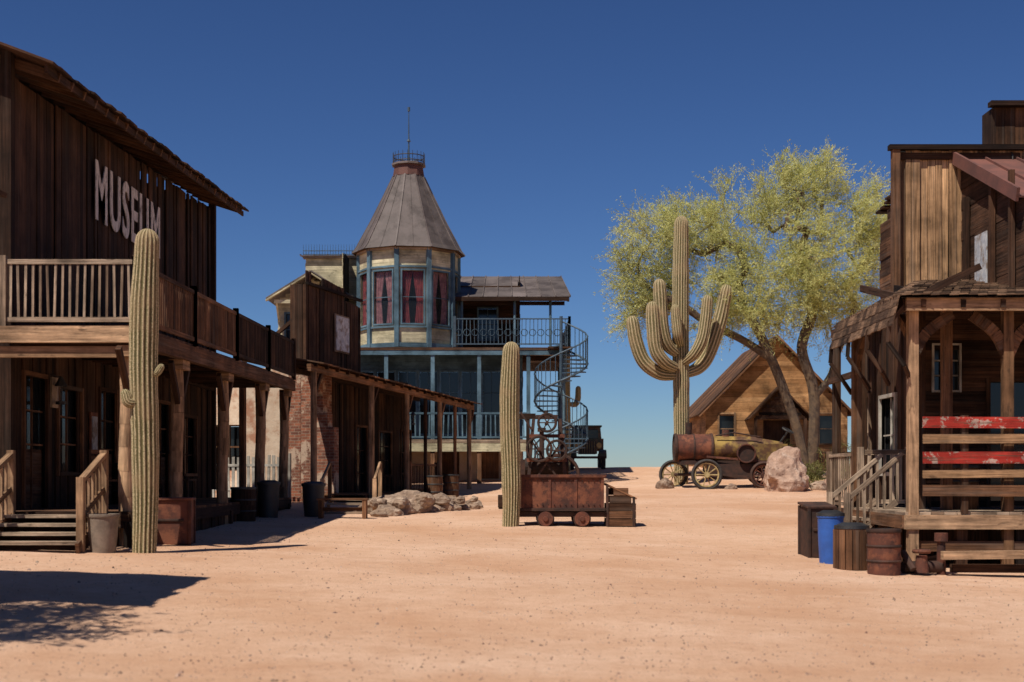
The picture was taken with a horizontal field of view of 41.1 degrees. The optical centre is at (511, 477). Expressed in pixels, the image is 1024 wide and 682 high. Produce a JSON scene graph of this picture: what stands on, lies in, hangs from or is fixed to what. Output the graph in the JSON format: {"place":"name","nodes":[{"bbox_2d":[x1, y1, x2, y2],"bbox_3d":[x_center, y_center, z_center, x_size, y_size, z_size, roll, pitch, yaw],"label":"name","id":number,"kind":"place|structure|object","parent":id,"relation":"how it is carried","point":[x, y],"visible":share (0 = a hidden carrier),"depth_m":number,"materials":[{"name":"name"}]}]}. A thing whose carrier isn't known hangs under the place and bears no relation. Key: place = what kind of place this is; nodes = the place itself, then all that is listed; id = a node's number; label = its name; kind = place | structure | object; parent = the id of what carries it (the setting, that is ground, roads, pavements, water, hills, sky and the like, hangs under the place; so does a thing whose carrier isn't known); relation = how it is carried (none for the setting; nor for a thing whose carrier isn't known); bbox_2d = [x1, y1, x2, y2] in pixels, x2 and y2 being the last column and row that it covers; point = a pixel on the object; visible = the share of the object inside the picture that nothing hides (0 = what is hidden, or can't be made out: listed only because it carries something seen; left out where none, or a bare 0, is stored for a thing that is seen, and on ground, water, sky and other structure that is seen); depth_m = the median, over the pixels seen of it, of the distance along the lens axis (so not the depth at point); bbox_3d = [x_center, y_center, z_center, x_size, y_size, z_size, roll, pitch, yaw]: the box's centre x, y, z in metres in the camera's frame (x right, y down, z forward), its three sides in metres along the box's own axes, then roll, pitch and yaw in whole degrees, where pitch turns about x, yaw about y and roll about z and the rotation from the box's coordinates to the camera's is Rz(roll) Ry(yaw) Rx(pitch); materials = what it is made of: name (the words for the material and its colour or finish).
{"place":"outdoors","nodes":[
{"label":"outdoors","id":0,"kind":"place"},
{"bbox_2d":[159,472,162,496],"bbox_3d":[-7.350,0.000,27.900,0.335,0.999,1.030,0,0,0],"label":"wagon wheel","id":1,"kind":"object","parent":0,"point":[160,489],"visible":0.1,"depth_m":28.29,"materials":[{"name":"brown wood"}]},
{"bbox_2d":[356,245,460,346],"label":"tower walls","id":2,"kind":"structure","parent":0,"point":[397,260],"depth_m":50.39,"materials":[{"name":"wood"}]},
{"bbox_2d":[362,270,446,325],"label":"curtains","id":3,"kind":"object","parent":2,"relation":"attached to","point":[412,307],"visible":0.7,"depth_m":50.63,"materials":[{"name":"fabric"}]},
{"bbox_2d":[0,466,1023,681],"bbox_3d":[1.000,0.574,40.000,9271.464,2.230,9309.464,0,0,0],"label":"ground","id":4,"kind":"structure","parent":0,"point":[488,592],"depth_m":14.70,"materials":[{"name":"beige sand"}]},
{"bbox_2d":[0,190,6,197],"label":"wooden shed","id":5,"kind":"structure","parent":4,"relation":"on","point":[3,194],"depth_m":14.31,"materials":[{"name":"brown wood"}]},
{"bbox_2d":[86,513,119,552],"bbox_3d":[-5.720,0.783,19.100,0.463,0.555,0.466,0,0,0],"label":"concrete planter","id":6,"kind":"object","parent":4,"relation":"on","point":[102,531],"visible":1,"depth_m":18.93,"materials":[{"name":"beige concrete"}]},
{"bbox_2d":[0,48,215,510],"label":"plank walls","id":7,"kind":"structure","parent":4,"relation":"on","point":[47,177],"depth_m":23.64,"materials":[{"name":"brown wood"}]},
{"bbox_2d":[51,374,66,404],"bbox_3d":[-7.441,-1.455,22.417,0.203,0.510,0.292,0,0,-68],"label":"wall lantern","id":8,"kind":"object","parent":7,"relation":"attached to","point":[61,382],"depth_m":22.35,"materials":[{"name":"metal"}]},
{"bbox_2d":[50,377,97,453],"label":"posters","id":9,"kind":"object","parent":7,"relation":"attached to","point":[93,430],"visible":0.68,"depth_m":24.39,"materials":[{"name":"grey paper"}]},
{"bbox_2d":[0,42,248,215],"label":"roof","id":10,"kind":"structure","parent":7,"relation":"on","point":[53,83],"depth_m":24.71,"materials":[{"name":"brown wood"}]},
{"bbox_2d":[95,159,159,258],"bbox_3d":[-7.520,-5.212,26.901,0.016,1.110,4.495,0,0,0],"label":"lettering","id":11,"kind":"object","parent":7,"relation":"attached to","point":[101,192],"visible":0.81,"depth_m":26.20,"materials":[{"name":"paint"}]},
{"bbox_2d":[0,255,295,390],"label":"balcony","id":12,"kind":"structure","parent":7,"relation":"attached to","point":[193,315],"depth_m":21.82,"materials":[{"name":"brown wood"}]},
{"bbox_2d":[120,229,163,552],"bbox_3d":[-5.234,-1.178,19.287,0.586,4.680,0.403,0,0,-23],"label":"saguaro cactus","id":13,"kind":"object","parent":4,"relation":"on","point":[139,399],"visible":0.98,"depth_m":19.16,"materials":[{"name":"green plant"}]},
{"bbox_2d":[0,450,290,553],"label":"boardwalk and steps","id":14,"kind":"object","parent":4,"relation":"on","point":[60,528],"visible":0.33,"depth_m":19.67,"materials":[{"name":"brown wood"}]},
{"bbox_2d":[88,449,117,505],"bbox_3d":[-7.100,0.000,23.900,0.460,1.000,0.460,0,0,30],"label":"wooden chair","id":15,"kind":"object","parent":14,"relation":"on","point":[90,457],"visible":0.28,"depth_m":23.87,"materials":[{"name":"brown wood"}]},
{"bbox_2d":[157,497,195,544],"bbox_3d":[-5.300,0.680,21.300,0.660,0.735,0.560,0,0,-6],"label":"rusty metal box","id":16,"kind":"object","parent":4,"relation":"on","point":[176,520],"visible":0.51,"depth_m":21.06,"materials":[{"name":"brown metal"}]},
{"bbox_2d":[115,345,291,545],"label":"log posts","id":17,"kind":"object","parent":4,"relation":"on","point":[179,379],"visible":0.79,"depth_m":23.46,"materials":[{"name":"brown wood"}]},
{"bbox_2d":[230,487,255,521],"bbox_3d":[-5.550,0.558,28.200,0.536,0.725,0.540,0,0,0],"label":"wooden barrel","id":18,"kind":"object","parent":4,"relation":"on","point":[245,497],"visible":0.82,"depth_m":27.98,"materials":[{"name":"brown wood"}]},
{"bbox_2d":[212,453,290,498],"bbox_3d":[-7.475,-0.005,39.100,2.389,1.370,0.100,0,0,10],"label":"picket fence","id":19,"kind":"object","parent":4,"relation":"on","point":[269,465],"visible":0.38,"depth_m":39.08,"materials":[{"name":"white paint"}]},
{"bbox_2d":[256,480,280,517],"bbox_3d":[-5.350,0.476,30.000,0.523,0.840,0.528,0,0,0],"label":"black trash can","id":20,"kind":"object","parent":4,"relation":"on","point":[268,497],"visible":0.95,"depth_m":29.81,"materials":[{"name":"plastic"}]},
{"bbox_2d":[265,244,356,338],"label":"cream annex","id":21,"kind":"object","parent":4,"relation":"on","point":[327,266],"visible":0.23,"depth_m":52.98,"materials":[{"name":"paint"}]},
{"bbox_2d":[301,481,325,516],"bbox_3d":[-4.450,0.492,30.600,0.544,0.810,0.550,0,0,0],"label":"black trash can","id":22,"kind":"object","parent":4,"relation":"on","point":[312,491],"visible":0.91,"depth_m":30.40,"materials":[{"name":"plastic"}]},
{"bbox_2d":[317,498,368,518],"bbox_3d":[-3.700,0.673,29.880,1.100,0.440,0.380,0,0,0],"label":"wooden bench","id":23,"kind":"object","parent":4,"relation":"on","point":[322,508],"visible":1,"depth_m":29.70,"materials":[{"name":"brown wood"}]},
{"bbox_2d":[216,270,481,501],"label":"brick and wood shop","id":24,"kind":"object","parent":4,"relation":"on","point":[348,419],"visible":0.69,"depth_m":40.61,"materials":[{"name":"brown wood"}]},
{"bbox_2d":[320,461,381,513],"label":"wooden steps","id":25,"kind":"structure","parent":4,"relation":"on","point":[378,472],"depth_m":32.03,"materials":[{"name":"brown wood"}]},
{"bbox_2d":[357,490,482,516],"bbox_3d":[-1.989,0.668,32.973,1.354,0.751,5.412,0,0,32],"label":"rock border","id":26,"kind":"object","parent":4,"relation":"on","point":[404,502],"visible":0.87,"depth_m":31.90,"materials":[{"name":"beige stone"}]},
{"bbox_2d":[426,475,442,494],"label":"wooden barrel","id":27,"kind":"object","parent":4,"relation":"on","point":[434,484],"visible":0.9,"depth_m":40.28,"materials":[{"name":"brown wood"}]},
{"bbox_2d":[443,474,458,496],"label":"wooden barrel","id":28,"kind":"object","parent":4,"relation":"on","point":[450,484],"visible":0.97,"depth_m":42.29,"materials":[{"name":"brown wood"}]},
{"bbox_2d":[342,253,569,483],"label":"house walls","id":29,"kind":"structure","parent":4,"relation":"on","point":[470,372],"depth_m":51.79,"materials":[{"name":"blue paint"}]},
{"bbox_2d":[352,107,464,257],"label":"tower roof","id":30,"kind":"structure","parent":29,"relation":"on","point":[408,212],"depth_m":50.96,"materials":[{"name":"grey metal"}]},
{"bbox_2d":[453,316,570,451],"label":"iron balcony rail","id":31,"kind":"object","parent":29,"relation":"attached to","point":[521,343],"visible":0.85,"depth_m":49.89,"materials":[{"name":"blue metal"}]},
{"bbox_2d":[455,275,570,346],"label":"wing roof","id":32,"kind":"structure","parent":29,"relation":"on","point":[550,291],"depth_m":52.18,"materials":[{"name":"grey metal"}]},
{"bbox_2d":[500,342,520,526],"bbox_3d":[-0.033,-0.823,27.403,0.431,3.809,0.411,0,0,0],"label":"saguaro cactus","id":33,"kind":"object","parent":4,"relation":"on","point":[510,447],"visible":0.94,"depth_m":27.25,"materials":[{"name":"green plant"}]},
{"bbox_2d":[498,413,579,506],"bbox_3d":[0.672,-0.441,34.425,2.045,2.370,1.250,0,0,0],"label":"rusty mill engine","id":34,"kind":"object","parent":4,"relation":"on","point":[528,416],"visible":0.2,"depth_m":34.15,"materials":[{"name":"brown metal"}]},
{"bbox_2d":[520,411,568,499],"bbox_3d":[0.800,-0.321,31.570,1.300,2.458,1.060,0,0,0],"label":"rusty mining hoist","id":35,"kind":"object","parent":4,"relation":"on","point":[549,464],"visible":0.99,"depth_m":31.20,"materials":[{"name":"brown metal"}]},
{"bbox_2d":[533,316,588,457],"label":"spiral staircase","id":36,"kind":"structure","parent":4,"relation":"on","point":[562,350],"depth_m":48.64,"materials":[{"name":"blue metal"}]},
{"bbox_2d":[520,475,605,526],"bbox_3d":[0.899,0.478,28.105,2.102,1.076,1.110,0,0,0],"label":"ore cart","id":37,"kind":"object","parent":4,"relation":"on","point":[547,499],"visible":0.96,"depth_m":27.64,"materials":[{"name":"brown metal"}]},
{"bbox_2d":[563,342,580,474],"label":"saguaro cactus","id":38,"kind":"object","parent":4,"relation":"on","point":[577,392],"visible":0.38,"depth_m":53.89,"materials":[{"name":"green plant"}]},
{"bbox_2d":[570,425,606,469],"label":"old truck","id":39,"kind":"object","parent":4,"relation":"on","point":[595,442],"visible":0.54,"depth_m":56.62,"materials":[{"name":"black paint"}]},
{"bbox_2d":[604,483,636,525],"bbox_3d":[2.215,0.553,28.043,0.643,0.874,0.765,0,0,0],"label":"wooden chute box","id":40,"kind":"object","parent":4,"relation":"on","point":[620,507],"visible":0.95,"depth_m":27.68,"materials":[{"name":"brown wood"}]},
{"bbox_2d":[655,477,673,488],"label":"rock","id":41,"kind":"object","parent":4,"relation":"on","point":[665,483],"visible":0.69,"depth_m":45.98,"materials":[{"name":"beige stone"}]},
{"bbox_2d":[626,216,731,483],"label":"saguaro cactus","id":42,"kind":"object","parent":4,"relation":"on","point":[678,370],"visible":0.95,"depth_m":47.73,"materials":[{"name":"green plant"}]},
{"bbox_2d":[659,422,793,488],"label":"antique steam tractor","id":43,"kind":"object","parent":4,"relation":"on","point":[718,456],"visible":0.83,"depth_m":45.56,"materials":[{"name":"yellow paint"}]},
{"bbox_2d":[724,483,737,488],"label":"rock","id":44,"kind":"object","parent":4,"relation":"on","point":[731,486],"visible":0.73,"depth_m":44.79,"materials":[{"name":"beige stone"}]},
{"bbox_2d":[593,135,890,475],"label":"palo verde tree","id":45,"kind":"object","parent":4,"relation":"on","point":[817,307],"visible":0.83,"depth_m":49.36,"materials":[{"name":"green plant"}]},
{"bbox_2d":[689,335,850,468],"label":"wooden chapel","id":46,"kind":"structure","parent":4,"relation":"on","point":[741,394],"depth_m":55.99,"materials":[{"name":"brown wood"}]},
{"bbox_2d":[703,452,850,471],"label":"wooden fence","id":47,"kind":"object","parent":4,"relation":"on","point":[820,461],"visible":0.06,"depth_m":53.98,"materials":[{"name":"brown wood"}]},
{"bbox_2d":[762,446,808,491],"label":"boulder","id":48,"kind":"object","parent":4,"relation":"on","point":[785,469],"visible":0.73,"depth_m":42.73,"materials":[{"name":"beige stone"}]},
{"bbox_2d":[802,459,825,485],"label":"desert shrub","id":49,"kind":"object","parent":4,"relation":"on","point":[815,476],"visible":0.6,"depth_m":45.48,"materials":[{"name":"green plant"}]},
{"bbox_2d":[797,502,836,557],"bbox_3d":[4.980,0.853,22.300,0.480,0.907,0.559,0,0,-6],"label":"metal bin","id":50,"kind":"object","parent":4,"relation":"on","point":[807,532],"visible":0.65,"depth_m":22.05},
{"bbox_2d":[809,481,825,489],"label":"rock","id":51,"kind":"object","parent":4,"relation":"on","point":[818,485],"visible":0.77,"depth_m":43.79,"materials":[{"name":"beige stone"}]},
{"bbox_2d":[816,510,844,563],"bbox_3d":[4.970,0.935,21.300,0.436,0.850,0.440,0,0,0],"label":"blue recycling bin","id":52,"kind":"object","parent":4,"relation":"on","point":[828,520],"visible":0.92,"depth_m":21.14,"materials":[{"name":"plastic"}]},
{"bbox_2d":[816,444,849,481],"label":"desert shrub","id":53,"kind":"object","parent":4,"relation":"on","point":[818,452],"visible":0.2,"depth_m":48.00,"materials":[{"name":"green plant"}]},
{"bbox_2d":[833,522,869,569],"bbox_3d":[5.100,1.031,20.500,0.540,0.710,0.540,0,0,0],"label":"slatted trash bin","id":54,"kind":"object","parent":4,"relation":"on","point":[849,546],"visible":0.89,"depth_m":20.27,"materials":[{"name":"brown wood"}]},
{"bbox_2d":[826,452,902,527],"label":"porch stairs","id":55,"kind":"structure","parent":4,"relation":"on","point":[849,504],"depth_m":22.73,"materials":[{"name":"brown wood"}]},
{"bbox_2d":[866,528,901,575],"bbox_3d":[5.420,1.088,19.900,0.506,0.685,0.510,0,0,0],"label":"rusty barrel","id":56,"kind":"object","parent":4,"relation":"on","point":[883,545],"visible":0.99,"depth_m":19.70,"materials":[{"name":"brown metal"}]},
{"bbox_2d":[826,100,1023,563],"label":"two storey wooden store","id":57,"kind":"structure","parent":4,"relation":"on","point":[934,335],"depth_m":24.07,"materials":[{"name":"brown wood"}]},
{"bbox_2d":[927,449,955,507],"bbox_3d":[7.300,0.020,23.200,0.460,1.000,0.460,0,0,20],"label":"wooden chair","id":58,"kind":"object","parent":57,"relation":"on","point":[929,481],"visible":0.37,"depth_m":23.31,"materials":[{"name":"brown wood"}]},
{"bbox_2d":[953,465,979,509],"bbox_3d":[7.400,0.158,22.400,0.516,0.725,0.520,0,0,0],"label":"wooden barrel","id":59,"kind":"object","parent":57,"relation":"on","point":[973,502],"visible":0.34,"depth_m":22.20,"materials":[{"name":"brown wood"}]},
{"bbox_2d":[901,533,1023,574],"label":"rusty pump and pipes","id":60,"kind":"object","parent":4,"relation":"on","point":[921,564],"visible":0.98,"depth_m":20.06,"materials":[{"name":"brown metal"}]},
{"bbox_2d":[0,0,1023,467],"label":"sky","id":61,"kind":"structure","parent":0,"point":[530,120],"materials":[{"name":"blue"}]}
]}

